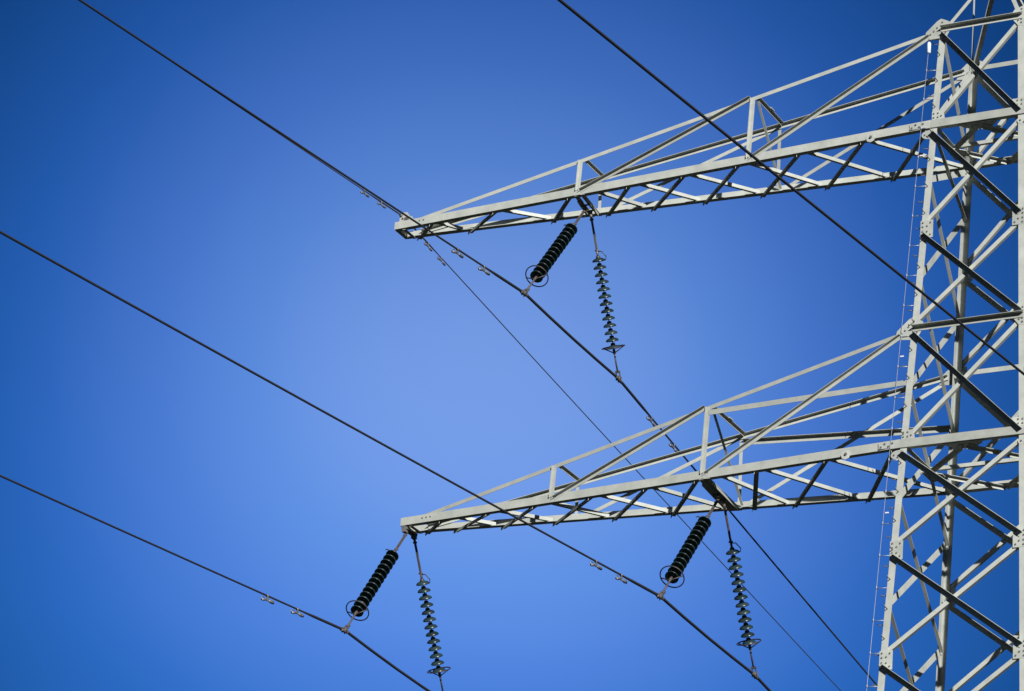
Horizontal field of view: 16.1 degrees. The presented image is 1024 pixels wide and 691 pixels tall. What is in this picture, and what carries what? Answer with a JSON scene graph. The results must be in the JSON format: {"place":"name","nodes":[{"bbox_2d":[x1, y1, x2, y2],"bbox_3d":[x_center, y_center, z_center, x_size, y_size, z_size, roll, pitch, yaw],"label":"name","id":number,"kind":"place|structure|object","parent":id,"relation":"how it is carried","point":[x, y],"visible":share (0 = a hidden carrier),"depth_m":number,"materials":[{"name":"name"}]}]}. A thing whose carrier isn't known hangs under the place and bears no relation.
{"place":"outdoors","nodes":[
{"label":"outdoors","id":0,"kind":"place"},
{"bbox_2d":[0,0,1023,690],"label":"sky","id":1,"kind":"structure","parent":0,"point":[120,167],"materials":[{"name":"blue"}]},
{"label":"ground","id":2,"kind":"structure","parent":0,"visible":0},
{"bbox_2d":[394,0,1023,690],"bbox_3d":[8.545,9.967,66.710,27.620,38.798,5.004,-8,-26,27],"label":"transmission tower","id":3,"kind":"structure","parent":2,"relation":"on","point":[970,74],"depth_m":72.59,"materials":[{"name":"metal"}]},
{"bbox_2d":[340,533,407,633],"bbox_3d":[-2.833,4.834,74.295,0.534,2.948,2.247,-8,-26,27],"label":"insulator string","id":4,"kind":"object","parent":3,"relation":"hanging from","point":[359,608],"visible":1,"depth_m":74.12,"materials":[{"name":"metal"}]},
{"bbox_2d":[413,539,450,690],"bbox_3d":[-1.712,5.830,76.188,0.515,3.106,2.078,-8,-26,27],"label":"insulator string","id":5,"kind":"object","parent":3,"relation":"hanging from","point":[437,663],"visible":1,"depth_m":76.07,"materials":[{"name":"metal"}]},
{"bbox_2d":[0,475,430,690],"bbox_3d":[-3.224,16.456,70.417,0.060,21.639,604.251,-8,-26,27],"label":"conductor","id":6,"kind":"object","parent":5,"relation":"hanging from","point":[293,607],"visible":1,"depth_m":69.46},
{"bbox_2d":[261,594,273,603],"bbox_3d":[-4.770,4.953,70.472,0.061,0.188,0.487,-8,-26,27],"label":"vibration damper","id":7,"kind":"object","parent":6,"relation":"attached to","point":[267,599],"visible":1,"depth_m":70.46,"materials":[{"name":"metal"}]},
{"bbox_2d":[291,608,303,617],"bbox_3d":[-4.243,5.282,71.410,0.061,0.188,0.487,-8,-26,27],"label":"vibration damper","id":8,"kind":"object","parent":6,"relation":"attached to","point":[298,613],"visible":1,"depth_m":71.40,"materials":[{"name":"metal"}]},
{"bbox_2d":[176,65,840,690],"bbox_3d":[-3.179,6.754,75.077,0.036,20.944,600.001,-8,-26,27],"label":"earth wire","id":9,"kind":"object","parent":3,"relation":"attached to","point":[526,351],"visible":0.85,"depth_m":83.36,"materials":[{"name":"grey metal"}]},
{"bbox_2d":[520,208,586,296],"bbox_3d":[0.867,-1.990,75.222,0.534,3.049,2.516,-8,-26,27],"label":"insulator string","id":10,"kind":"object","parent":3,"relation":"hanging from","point":[542,268],"visible":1,"depth_m":75.00,"materials":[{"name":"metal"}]},
{"bbox_2d":[78,0,876,684],"bbox_3d":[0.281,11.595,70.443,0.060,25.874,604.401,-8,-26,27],"label":"conductor","id":11,"kind":"object","parent":10,"relation":"hanging from","point":[482,266],"visible":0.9,"depth_m":72.36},
{"bbox_2d":[451,248,463,257],"bbox_3d":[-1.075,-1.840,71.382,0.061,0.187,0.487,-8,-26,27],"label":"vibration damper","id":12,"kind":"object","parent":11,"relation":"attached to","point":[457,253],"visible":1,"depth_m":71.38,"materials":[{"name":"metal"}]},
{"bbox_2d":[478,265,489,275],"bbox_3d":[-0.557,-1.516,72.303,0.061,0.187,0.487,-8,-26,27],"label":"vibration damper","id":13,"kind":"object","parent":11,"relation":"attached to","point":[486,272],"visible":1,"depth_m":72.29,"materials":[{"name":"metal"}]},
{"bbox_2d":[646,416,655,426],"bbox_3d":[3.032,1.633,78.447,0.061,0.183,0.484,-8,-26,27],"label":"vibration damper","id":14,"kind":"object","parent":11,"relation":"attached to","point":[650,420],"visible":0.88,"depth_m":78.43,"materials":[{"name":"metal"}]},
{"bbox_2d":[669,443,677,451],"bbox_3d":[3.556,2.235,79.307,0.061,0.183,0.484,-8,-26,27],"label":"vibration damper","id":15,"kind":"object","parent":11,"relation":"attached to","point":[673,447],"visible":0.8,"depth_m":79.30,"materials":[{"name":"metal"}]},
{"bbox_2d":[589,214,624,383],"bbox_3d":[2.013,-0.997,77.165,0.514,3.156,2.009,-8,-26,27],"label":"insulator string","id":16,"kind":"object","parent":3,"relation":"hanging from","point":[606,302],"visible":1,"depth_m":77.05,"materials":[{"name":"metal"}]},
{"bbox_2d":[655,498,719,600],"bbox_3d":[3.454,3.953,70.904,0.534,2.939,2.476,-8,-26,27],"label":"insulator string","id":17,"kind":"object","parent":3,"relation":"hanging from","point":[678,565],"visible":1,"depth_m":70.70,"materials":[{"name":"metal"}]},
{"bbox_2d":[723,504,760,679],"bbox_3d":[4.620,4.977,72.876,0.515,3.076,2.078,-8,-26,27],"label":"insulator string","id":18,"kind":"object","parent":3,"relation":"hanging from","point":[746,626],"visible":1,"depth_m":72.77,"materials":[{"name":"metal"}]},
{"bbox_2d":[0,231,770,690],"bbox_3d":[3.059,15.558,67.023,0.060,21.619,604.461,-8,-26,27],"label":"conductor","id":19,"kind":"object","parent":18,"relation":"hanging from","point":[668,603],"visible":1,"depth_m":60.52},
{"bbox_2d":[590,560,601,569],"bbox_3d":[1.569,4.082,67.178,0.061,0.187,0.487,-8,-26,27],"label":"vibration damper","id":20,"kind":"object","parent":19,"relation":"attached to","point":[599,567],"visible":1,"depth_m":67.16,"materials":[{"name":"metal"}]},
{"bbox_2d":[615,573,626,583],"bbox_3d":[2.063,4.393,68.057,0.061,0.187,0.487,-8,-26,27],"label":"vibration damper","id":21,"kind":"object","parent":19,"relation":"attached to","point":[621,579],"visible":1,"depth_m":68.05,"materials":[{"name":"metal"}]},
{"bbox_3d":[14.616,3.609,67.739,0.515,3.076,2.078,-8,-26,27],"label":"insulator string","id":22,"kind":"object","parent":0,"visible":0},
{"bbox_2d":[557,0,1023,374],"bbox_3d":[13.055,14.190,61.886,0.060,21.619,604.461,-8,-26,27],"label":"conductor","id":23,"kind":"object","parent":22,"relation":"hanging from","point":[619,48],"visible":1,"depth_m":47.59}
]}

